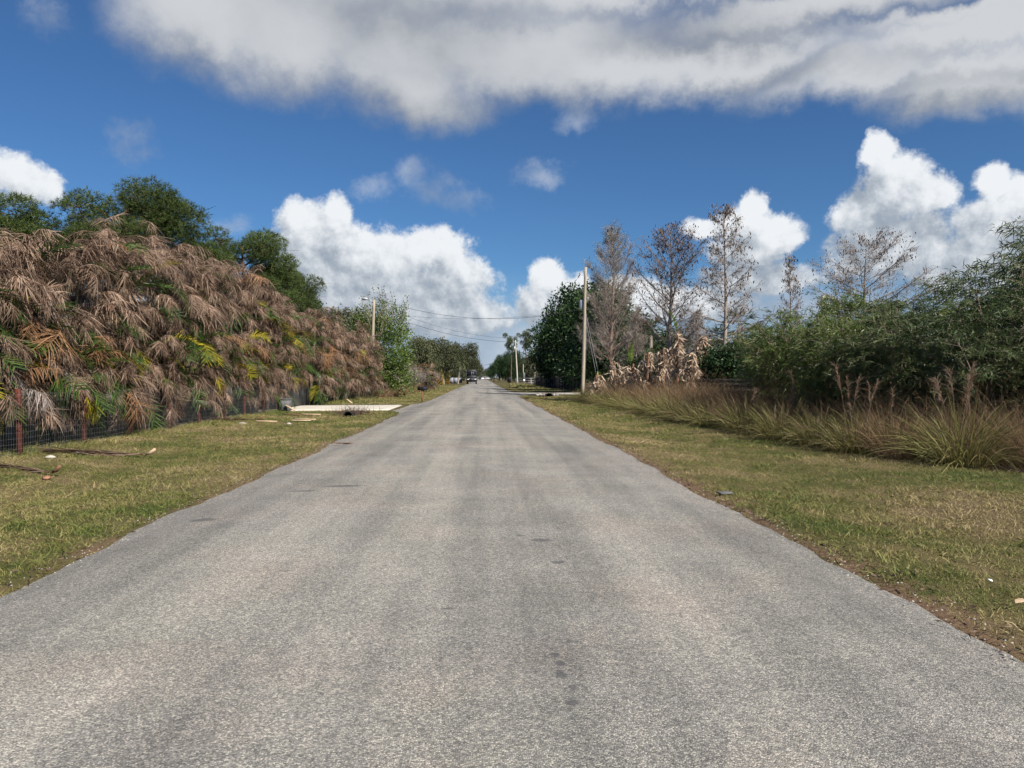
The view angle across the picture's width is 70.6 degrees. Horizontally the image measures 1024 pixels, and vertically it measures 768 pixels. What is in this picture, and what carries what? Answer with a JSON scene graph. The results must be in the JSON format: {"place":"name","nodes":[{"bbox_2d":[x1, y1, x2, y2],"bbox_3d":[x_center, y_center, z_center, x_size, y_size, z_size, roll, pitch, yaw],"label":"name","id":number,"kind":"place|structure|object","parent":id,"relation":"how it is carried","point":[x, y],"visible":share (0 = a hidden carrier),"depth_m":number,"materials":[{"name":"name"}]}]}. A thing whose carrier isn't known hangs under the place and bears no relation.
{"place":"outdoors","nodes":[
{"label":"outdoors","id":0,"kind":"place"},
{"bbox_2d":[222,405,401,411],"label":"concrete driveway","id":1,"kind":"structure","parent":0,"point":[333,407],"depth_m":36.56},
{"bbox_2d":[276,375,308,408],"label":"driveway gate","id":2,"kind":"structure","parent":1,"relation":"on","point":[301,398],"depth_m":38.54,"materials":[{"name":"metal"}]},
{"bbox_2d":[370,382,438,396],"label":"brown roadside grass","id":3,"kind":"structure","parent":0,"point":[388,393],"depth_m":58.89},
{"bbox_2d":[0,379,1023,767],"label":"road","id":4,"kind":"structure","parent":0,"point":[484,573],"depth_m":4.27,"materials":[{"name":"asphalt"}]},
{"bbox_2d":[0,378,1023,662],"bbox_3d":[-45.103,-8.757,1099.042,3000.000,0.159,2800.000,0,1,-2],"label":"ground","id":5,"kind":"structure","parent":0,"point":[970,626],"depth_m":10.03,"materials":[{"name":"plant"}]},
{"bbox_2d":[0,281,41,435],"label":"areca palm","id":6,"kind":"object","parent":5,"relation":"on","point":[4,398],"visible":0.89,"depth_m":14.36,"materials":[{"name":"plant"}]},
{"bbox_2d":[0,461,61,472],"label":"fallen frond","id":7,"kind":"object","parent":5,"relation":"on","point":[30,469],"visible":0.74,"depth_m":12.10,"materials":[{"name":"brown plant"}]},
{"bbox_2d":[0,235,77,443],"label":"areca palm","id":8,"kind":"object","parent":5,"relation":"on","point":[19,279],"visible":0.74,"depth_m":15.12,"materials":[{"name":"plant"}]},
{"bbox_2d":[0,190,84,314],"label":"oak tree","id":9,"kind":"object","parent":5,"relation":"on","point":[25,220],"visible":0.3,"depth_m":39.73,"materials":[{"name":"green plant"}]},
{"bbox_2d":[0,226,120,446],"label":"areca palm","id":10,"kind":"object","parent":5,"relation":"on","point":[71,384],"visible":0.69,"depth_m":16.37,"materials":[{"name":"plant"}]},
{"bbox_2d":[5,227,150,441],"bbox_3d":[-11.633,-1.212,17.542,3.654,5.361,5.104,0,1,23],"label":"areca palm","id":11,"kind":"object","parent":5,"relation":"on","point":[91,320],"visible":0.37,"depth_m":18.09,"materials":[{"name":"plant"}]},
{"bbox_2d":[10,238,161,436],"bbox_3d":[-11.605,-1.220,19.570,4.016,5.462,4.614,0,1,-24],"label":"areca palm","id":12,"kind":"object","parent":5,"relation":"on","point":[127,292],"visible":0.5,"depth_m":19.30,"materials":[{"name":"plant"}]},
{"bbox_2d":[34,445,155,455],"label":"fallen frond","id":13,"kind":"object","parent":5,"relation":"on","point":[86,451],"visible":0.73,"depth_m":14.73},
{"bbox_2d":[9,174,234,281],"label":"oak tree","id":14,"kind":"object","parent":5,"relation":"on","point":[167,221],"visible":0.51,"depth_m":42.97,"materials":[{"name":"green plant"}]},
{"bbox_2d":[54,235,204,432],"bbox_3d":[-11.550,-1.401,20.995,4.783,5.880,4.232,0,1,38],"label":"areca palm","id":15,"kind":"object","parent":5,"relation":"on","point":[147,352],"visible":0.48,"depth_m":20.95,"materials":[{"name":"plant"}]},
{"bbox_2d":[88,212,197,428],"bbox_3d":[-12.227,-1.770,22.390,5.202,6.839,3.936,0,1,-2],"label":"areca palm","id":16,"kind":"object","parent":5,"relation":"on","point":[154,281],"visible":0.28,"depth_m":22.29,"materials":[{"name":"plant"}]},
{"bbox_2d":[0,383,285,455],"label":"wire fence","id":17,"kind":"object","parent":5,"relation":"on","point":[19,444],"visible":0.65,"depth_m":18.54,"materials":[{"name":"metal"}]},
{"bbox_2d":[125,219,232,424],"bbox_3d":[-11.851,-1.847,24.230,5.030,6.999,3.638,0,1,-2],"label":"areca palm","id":18,"kind":"object","parent":5,"relation":"on","point":[191,297],"visible":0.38,"depth_m":24.02,"materials":[{"name":"plant"}]},
{"bbox_2d":[0,395,380,462],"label":"fence","id":19,"kind":"object","parent":5,"relation":"on","point":[148,431],"visible":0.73,"depth_m":18.91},
{"bbox_2d":[145,243,241,421],"bbox_3d":[-11.521,-1.793,25.135,4.141,6.335,4.230,0,1,-22],"label":"areca palm","id":20,"kind":"object","parent":5,"relation":"on","point":[210,276],"visible":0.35,"depth_m":25.22,"materials":[{"name":"plant"}]},
{"bbox_2d":[158,253,248,418],"bbox_3d":[-12.257,-1.847,26.873,4.674,6.377,4.109,0,1,24],"label":"areca palm","id":21,"kind":"object","parent":5,"relation":"on","point":[232,367],"visible":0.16,"depth_m":27.05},
{"bbox_2d":[187,252,271,416],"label":"areca palm","id":22,"kind":"object","parent":5,"relation":"on","point":[237,309],"visible":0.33,"depth_m":28.39,"materials":[{"name":"plant"}]},
{"bbox_2d":[188,255,287,416],"bbox_3d":[-12.026,-1.820,29.833,5.653,7.052,4.026,0,1,-19],"label":"areca palm","id":23,"kind":"object","parent":5,"relation":"on","point":[251,304],"visible":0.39,"depth_m":29.84,"materials":[{"name":"plant"}]},
{"bbox_2d":[204,268,277,413],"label":"areca palm","id":24,"kind":"object","parent":5,"relation":"on","point":[264,345],"visible":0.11,"depth_m":31.47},
{"bbox_2d":[190,224,307,397],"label":"oak tree","id":25,"kind":"object","parent":5,"relation":"on","point":[264,250],"visible":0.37,"depth_m":48.70,"materials":[{"name":"green plant"}]},
{"bbox_2d":[231,263,312,409],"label":"areca palm","id":26,"kind":"object","parent":5,"relation":"on","point":[286,312],"visible":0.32,"depth_m":34.29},
{"bbox_2d":[234,279,317,411],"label":"areca palm","id":27,"kind":"object","parent":5,"relation":"on","point":[276,370],"visible":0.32,"depth_m":33.10,"materials":[{"name":"plant"}]},
{"bbox_2d":[232,274,321,407],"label":"areca palm","id":28,"kind":"object","parent":5,"relation":"on","point":[293,343],"visible":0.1,"depth_m":35.90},
{"bbox_2d":[251,265,327,323],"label":"oak tree","id":29,"kind":"object","parent":5,"relation":"on","point":[310,293],"visible":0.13,"depth_m":54.31,"materials":[{"name":"green plant"}]},
{"bbox_2d":[260,303,320,406],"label":"areca palm","id":30,"kind":"object","parent":5,"relation":"on","point":[298,342],"visible":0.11,"depth_m":37.80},
{"bbox_2d":[279,295,325,385],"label":"areca palm","id":31,"kind":"object","parent":5,"relation":"on","point":[304,371],"visible":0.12,"depth_m":39.12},
{"bbox_2d":[299,307,342,404],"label":"areca palm","id":32,"kind":"object","parent":5,"relation":"on","point":[324,358],"visible":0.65,"depth_m":40.83,"materials":[{"name":"plant"}]},
{"bbox_2d":[294,313,347,403],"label":"areca palm","id":33,"kind":"object","parent":5,"relation":"on","point":[336,374],"visible":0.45,"depth_m":42.42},
{"bbox_2d":[301,307,359,401],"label":"areca palm","id":34,"kind":"object","parent":5,"relation":"on","point":[345,342],"visible":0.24,"depth_m":44.50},
{"bbox_2d":[324,328,364,400],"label":"areca palm","id":35,"kind":"object","parent":5,"relation":"on","point":[345,363],"visible":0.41,"depth_m":46.36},
{"bbox_2d":[328,329,374,398],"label":"areca palm","id":36,"kind":"object","parent":5,"relation":"on","point":[361,370],"visible":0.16,"depth_m":49.92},
{"bbox_2d":[336,320,368,399],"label":"areca palm","id":37,"kind":"object","parent":5,"relation":"on","point":[362,379],"visible":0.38,"depth_m":48.43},
{"bbox_2d":[325,402,380,416],"bbox_3d":[-6.670,1.132,30.348,2.499,0.961,2.492,0,1,-2],"label":"culvert pipe","id":38,"kind":"object","parent":5,"relation":"on","point":[347,412],"visible":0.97,"depth_m":30.00,"materials":[{"name":"concrete"}]},
{"bbox_2d":[332,326,380,397],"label":"areca palm","id":39,"kind":"object","parent":5,"relation":"on","point":[369,379],"visible":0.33,"depth_m":52.09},
{"bbox_2d":[336,303,381,348],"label":"oak tree","id":40,"kind":"object","parent":5,"relation":"on","point":[350,315],"visible":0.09,"depth_m":78.20,"materials":[{"name":"green plant"}]},
{"bbox_2d":[350,331,385,396],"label":"areca palm","id":41,"kind":"object","parent":5,"relation":"on","point":[373,346],"visible":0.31,"depth_m":54.04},
{"bbox_2d":[359,332,387,396],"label":"areca palm","id":42,"kind":"object","parent":5,"relation":"on","point":[382,374],"visible":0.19,"depth_m":55.84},
{"bbox_2d":[348,283,421,396],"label":"leafy tree","id":43,"kind":"object","parent":5,"relation":"on","point":[394,363],"visible":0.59,"depth_m":59.01,"materials":[{"name":"green plant"}]},
{"bbox_2d":[403,333,438,378],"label":"oak tree","id":44,"kind":"object","parent":5,"relation":"on","point":[424,352],"visible":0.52,"depth_m":94.57,"materials":[{"name":"green plant"}]},
{"bbox_2d":[412,362,439,391],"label":"areca palm","id":45,"kind":"object","parent":5,"relation":"on","point":[431,383],"visible":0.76,"depth_m":83.38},
{"bbox_2d":[424,336,444,373],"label":"oak tree","id":46,"kind":"object","parent":5,"relation":"on","point":[437,349],"visible":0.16,"depth_m":117.05,"materials":[{"name":"green plant"}]},
{"bbox_2d":[431,336,462,384],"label":"oak tree","id":47,"kind":"object","parent":5,"relation":"on","point":[447,354],"visible":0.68,"depth_m":148.37,"materials":[{"name":"green plant"}]},
{"bbox_2d":[449,342,473,383],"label":"oak tree","id":48,"kind":"object","parent":5,"relation":"on","point":[463,352],"visible":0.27,"depth_m":179.97,"materials":[{"name":"green plant"}]},
{"bbox_2d":[461,342,483,382],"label":"oak tree","id":49,"kind":"object","parent":5,"relation":"on","point":[473,352],"visible":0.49,"depth_m":188.63,"materials":[{"name":"green plant"}]},
{"bbox_2d":[497,351,512,380],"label":"oak tree","id":50,"kind":"object","parent":5,"relation":"on","point":[504,360],"visible":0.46,"depth_m":261.25,"materials":[{"name":"green plant"}]},
{"bbox_2d":[502,332,519,382],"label":"palm tree","id":51,"kind":"object","parent":5,"relation":"on","point":[507,346],"visible":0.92,"depth_m":164.83,"materials":[{"name":"green plant"}]},
{"bbox_2d":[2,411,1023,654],"bbox_3d":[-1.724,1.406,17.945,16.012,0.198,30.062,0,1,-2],"label":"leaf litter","id":52,"kind":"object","parent":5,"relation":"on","point":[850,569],"visible":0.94,"depth_m":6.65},
{"bbox_2d":[503,350,523,381],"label":"oak tree","id":53,"kind":"object","parent":5,"relation":"on","point":[514,365],"visible":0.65,"depth_m":214.23,"materials":[{"name":"green plant"}]},
{"bbox_2d":[518,326,536,382],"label":"pine tree","id":54,"kind":"object","parent":5,"relation":"on","point":[525,337],"visible":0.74,"depth_m":171.56,"materials":[{"name":"green plant"}]},
{"bbox_2d":[515,354,540,383],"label":"oak tree","id":55,"kind":"object","parent":5,"relation":"on","point":[527,375],"visible":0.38,"depth_m":170.25,"materials":[{"name":"green plant"}]},
{"bbox_2d":[523,302,563,383],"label":"oak tree","id":56,"kind":"object","parent":5,"relation":"on","point":[536,361],"visible":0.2,"depth_m":107.10,"materials":[{"name":"green plant"}]},
{"bbox_2d":[535,376,580,390],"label":"board fence","id":57,"kind":"object","parent":5,"relation":"on","point":[554,382],"visible":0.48,"depth_m":98.63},
{"bbox_2d":[532,282,601,385],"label":"oak tree","id":58,"kind":"object","parent":5,"relation":"on","point":[546,333],"visible":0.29,"depth_m":85.30,"materials":[{"name":"green plant"}]},
{"bbox_2d":[578,266,599,394],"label":"utility pole","id":59,"kind":"object","parent":5,"relation":"on","point":[582,304],"visible":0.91,"depth_m":54.15,"materials":[{"name":"grey wood"}]},
{"bbox_2d":[589,375,606,395],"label":"dead banana plant","id":60,"kind":"object","parent":5,"relation":"on","point":[597,379],"visible":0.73,"depth_m":44.18,"materials":[{"name":"beige plant"}]},
{"bbox_2d":[551,279,659,390],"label":"oak tree","id":61,"kind":"object","parent":5,"relation":"on","point":[574,349],"visible":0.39,"depth_m":71.39,"materials":[{"name":"green plant"}]},
{"bbox_2d":[574,220,643,381],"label":"bare cypress","id":62,"kind":"object","parent":5,"relation":"on","point":[611,304],"visible":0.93,"depth_m":57.87,"materials":[{"name":"grey plant"}]},
{"bbox_2d":[604,361,624,393],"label":"dead banana plant","id":63,"kind":"object","parent":5,"relation":"on","point":[613,374],"visible":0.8,"depth_m":42.19,"materials":[{"name":"beige plant"}]},
{"bbox_2d":[620,342,641,391],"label":"dead banana plant","id":64,"kind":"object","parent":5,"relation":"on","point":[631,373],"visible":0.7,"depth_m":41.25,"materials":[{"name":"beige plant"}]},
{"bbox_2d":[618,311,658,383],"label":"bare cypress","id":65,"kind":"object","parent":5,"relation":"on","point":[633,335],"visible":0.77,"depth_m":52.23,"materials":[{"name":"grey plant"}]},
{"bbox_2d":[626,349,661,389],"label":"dark bush","id":66,"kind":"object","parent":5,"relation":"on","point":[639,360],"visible":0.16,"depth_m":51.85,"materials":[{"name":"green plant"}]},
{"bbox_2d":[636,352,659,391],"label":"dead banana plant","id":67,"kind":"object","parent":5,"relation":"on","point":[646,366],"visible":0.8,"depth_m":40.14,"materials":[{"name":"beige plant"}]},
{"bbox_2d":[624,316,674,360],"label":"cabbage palm","id":68,"kind":"object","parent":5,"relation":"on","point":[650,346],"visible":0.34,"depth_m":58.32,"materials":[{"name":"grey plant"}]},
{"bbox_2d":[633,389,688,418],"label":"grass clump","id":69,"kind":"object","parent":5,"relation":"on","point":[654,411],"visible":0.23,"depth_m":27.59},
{"bbox_2d":[653,347,673,387],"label":"dead banana plant","id":70,"kind":"object","parent":5,"relation":"on","point":[661,365],"visible":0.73,"depth_m":41.24,"materials":[{"name":"beige plant"}]},
{"bbox_2d":[618,220,709,388],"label":"bare cypress","id":71,"kind":"object","parent":5,"relation":"on","point":[671,294],"visible":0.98,"depth_m":45.29,"materials":[{"name":"grey plant"}]},
{"bbox_2d":[665,312,685,388],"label":"dead banana plant","id":72,"kind":"object","parent":5,"relation":"on","point":[675,353],"visible":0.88,"depth_m":39.23,"materials":[{"name":"beige plant"}]},
{"bbox_2d":[643,393,707,421],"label":"grass clump","id":73,"kind":"object","parent":5,"relation":"on","point":[668,418],"visible":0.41,"depth_m":25.93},
{"bbox_2d":[644,393,722,424],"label":"grass clump","id":74,"kind":"object","parent":5,"relation":"on","point":[679,417],"visible":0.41,"depth_m":24.41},
{"bbox_2d":[679,352,702,391],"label":"dead banana plant","id":75,"kind":"object","parent":5,"relation":"on","point":[693,365],"visible":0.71,"depth_m":38.31,"materials":[{"name":"beige plant"}]},
{"bbox_2d":[673,309,714,356],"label":"bare cypress","id":76,"kind":"object","parent":5,"relation":"on","point":[693,344],"visible":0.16,"depth_m":56.53,"materials":[{"name":"grey plant"}]},
{"bbox_2d":[692,335,711,376],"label":"dead banana plant","id":77,"kind":"object","parent":5,"relation":"on","point":[699,349],"visible":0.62,"depth_m":40.39,"materials":[{"name":"beige plant"}]},
{"bbox_2d":[667,399,741,427],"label":"grass clump","id":78,"kind":"object","parent":5,"relation":"on","point":[711,423],"visible":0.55,"depth_m":22.97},
{"bbox_2d":[687,341,736,393],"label":"dark bush","id":79,"kind":"object","parent":5,"relation":"on","point":[702,365],"visible":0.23,"depth_m":40.06,"materials":[{"name":"green plant"}]},
{"bbox_2d":[670,200,784,348],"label":"bare cypress","id":80,"kind":"object","parent":5,"relation":"on","point":[727,211],"visible":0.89,"depth_m":42.33,"materials":[{"name":"grey plant"}]},
{"bbox_2d":[698,379,763,402],"bbox_3d":[12.281,0.480,35.805,6.000,1.465,0.155,0,1,12],"label":"rail fence","id":81,"kind":"object","parent":5,"relation":"on","point":[715,380],"visible":0.11,"depth_m":36.06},
{"bbox_2d":[706,338,760,393],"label":"dark bush","id":82,"kind":"object","parent":5,"relation":"on","point":[723,362],"visible":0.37,"depth_m":38.39,"materials":[{"name":"green plant"}]},
{"bbox_2d":[683,386,789,436],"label":"grass clump","id":83,"kind":"object","parent":5,"relation":"on","point":[730,426],"visible":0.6,"depth_m":19.91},
{"bbox_2d":[708,306,765,346],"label":"cabbage palm","id":84,"kind":"object","parent":5,"relation":"on","point":[751,316],"visible":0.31,"depth_m":54.57,"materials":[{"name":"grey plant"}]},
{"bbox_2d":[701,395,772,426],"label":"grass clump","id":85,"kind":"object","parent":5,"relation":"on","point":[716,415],"visible":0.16,"depth_m":21.72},
{"bbox_2d":[716,310,805,404],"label":"narrow leaved shrub","id":86,"kind":"object","parent":5,"relation":"on","point":[739,341],"visible":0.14,"depth_m":25.91,"materials":[{"name":"green plant"}]},
{"bbox_2d":[724,397,828,445],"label":"grass clump","id":87,"kind":"object","parent":5,"relation":"on","point":[764,426],"visible":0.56,"depth_m":17.92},
{"bbox_2d":[773,253,806,328],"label":"bare cypress","id":88,"kind":"object","parent":5,"relation":"on","point":[789,285],"visible":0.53,"depth_m":50.73,"materials":[{"name":"grey plant"}]},
{"bbox_2d":[754,369,840,434],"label":"grass clump","id":89,"kind":"object","parent":5,"relation":"on","point":[791,376],"visible":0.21,"depth_m":18.80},
{"bbox_2d":[572,361,1023,470],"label":"rusty grass","id":90,"kind":"structure","parent":5,"relation":"on","point":[713,395],"depth_m":18.97,"materials":[{"name":"plant"}]},
{"bbox_2d":[735,294,870,413],"bbox_3d":[9.454,-0.731,23.422,4.595,4.247,3.718,0,1,8],"label":"narrow leaved shrub","id":91,"kind":"object","parent":5,"relation":"on","point":[773,351],"visible":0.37,"depth_m":22.95,"materials":[{"name":"green plant"}]},
{"bbox_2d":[584,400,1023,473],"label":"grass thatch","id":92,"kind":"object","parent":5,"relation":"on","point":[1015,469],"depth_m":12.39,"materials":[{"name":"brown plant"}]},
{"bbox_2d":[747,396,870,446],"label":"grass clump","id":93,"kind":"object","parent":5,"relation":"on","point":[792,435],"visible":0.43,"depth_m":16.54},
{"bbox_2d":[776,362,905,456],"bbox_3d":[7.131,0.772,15.290,3.390,2.526,3.501,0,1,12],"label":"grass clump","id":94,"kind":"object","parent":5,"relation":"on","point":[833,443],"visible":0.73,"depth_m":14.98,"materials":[{"name":"plant"}]},
{"bbox_2d":[777,291,908,415],"bbox_3d":[9.282,-0.555,20.181,3.408,3.954,4.212,0,1,9],"label":"narrow leaved shrub","id":95,"kind":"object","parent":5,"relation":"on","point":[812,354],"visible":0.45,"depth_m":19.84,"materials":[{"name":"green plant"}]},
{"bbox_2d":[768,279,922,412],"bbox_3d":[12.229,-1.219,25.087,5.239,5.214,5.182,0,1,-30],"label":"narrow leaved shrub","id":96,"kind":"object","parent":5,"relation":"on","point":[830,318],"visible":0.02,"depth_m":25.28,"materials":[{"name":"green plant"}]},
{"bbox_2d":[802,379,925,452],"bbox_3d":[7.602,0.909,15.397,3.567,2.021,3.346,0,1,-7],"label":"grass clump","id":97,"kind":"object","parent":5,"relation":"on","point":[849,402],"visible":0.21,"depth_m":15.46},
{"bbox_2d":[800,226,951,321],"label":"bare cypress","id":98,"kind":"object","parent":5,"relation":"on","point":[841,283],"visible":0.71,"depth_m":52.35,"materials":[{"name":"grey plant"}]},
{"bbox_2d":[791,273,983,422],"bbox_3d":[9.539,-0.591,17.706,3.747,4.071,3.748,0,1,-32],"label":"narrow leaved shrub","id":99,"kind":"object","parent":5,"relation":"on","point":[889,359],"visible":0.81,"depth_m":17.49,"materials":[{"name":"green plant"}]},
{"bbox_2d":[825,385,975,459],"bbox_3d":[7.516,0.732,13.873,2.893,1.468,2.814,0,1,31],"label":"grass clump","id":100,"kind":"object","parent":5,"relation":"on","point":[880,451],"visible":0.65,"depth_m":13.87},
{"bbox_2d":[830,276,1009,416],"bbox_3d":[11.983,-0.817,20.985,4.183,4.467,5.169,0,1,-14],"label":"narrow leaved shrub","id":101,"kind":"object","parent":5,"relation":"on","point":[939,304],"visible":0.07,"depth_m":20.21,"materials":[{"name":"green plant"}]},
{"bbox_2d":[842,361,1023,476],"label":"grass clump","id":102,"kind":"object","parent":5,"relation":"on","point":[942,454],"visible":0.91,"depth_m":12.72,"materials":[{"name":"plant"}]},
{"bbox_2d":[882,384,1023,468],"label":"grass clump","id":103,"kind":"object","parent":5,"relation":"on","point":[968,431],"visible":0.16,"depth_m":13.30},
{"bbox_2d":[890,246,1023,417],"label":"narrow leaved shrub","id":104,"kind":"object","parent":5,"relation":"on","point":[992,283],"visible":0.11,"depth_m":20.08,"materials":[{"name":"green plant"}]},
{"bbox_2d":[894,266,1023,432],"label":"narrow leaved shrub","id":105,"kind":"object","parent":5,"relation":"on","point":[984,354],"visible":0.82,"depth_m":14.99,"materials":[{"name":"green plant"}]},
{"bbox_2d":[933,216,1023,417],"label":"narrow leaved shrub","id":106,"kind":"object","parent":5,"relation":"on","point":[1016,290],"visible":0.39,"depth_m":16.43,"materials":[{"name":"green plant"}]},
{"bbox_2d":[968,404,1023,468],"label":"grass clump","id":107,"kind":"object","parent":5,"relation":"on","point":[1018,443],"visible":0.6,"depth_m":12.41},
{"bbox_2d":[0,0,1023,377],"label":"sky","id":108,"kind":"structure","parent":0,"point":[459,158],"materials":[{"name":"blue"}]},
{"bbox_2d":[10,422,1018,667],"bbox_3d":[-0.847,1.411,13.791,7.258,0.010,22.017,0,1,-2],"label":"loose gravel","id":109,"kind":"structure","parent":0,"point":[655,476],"depth_m":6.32,"materials":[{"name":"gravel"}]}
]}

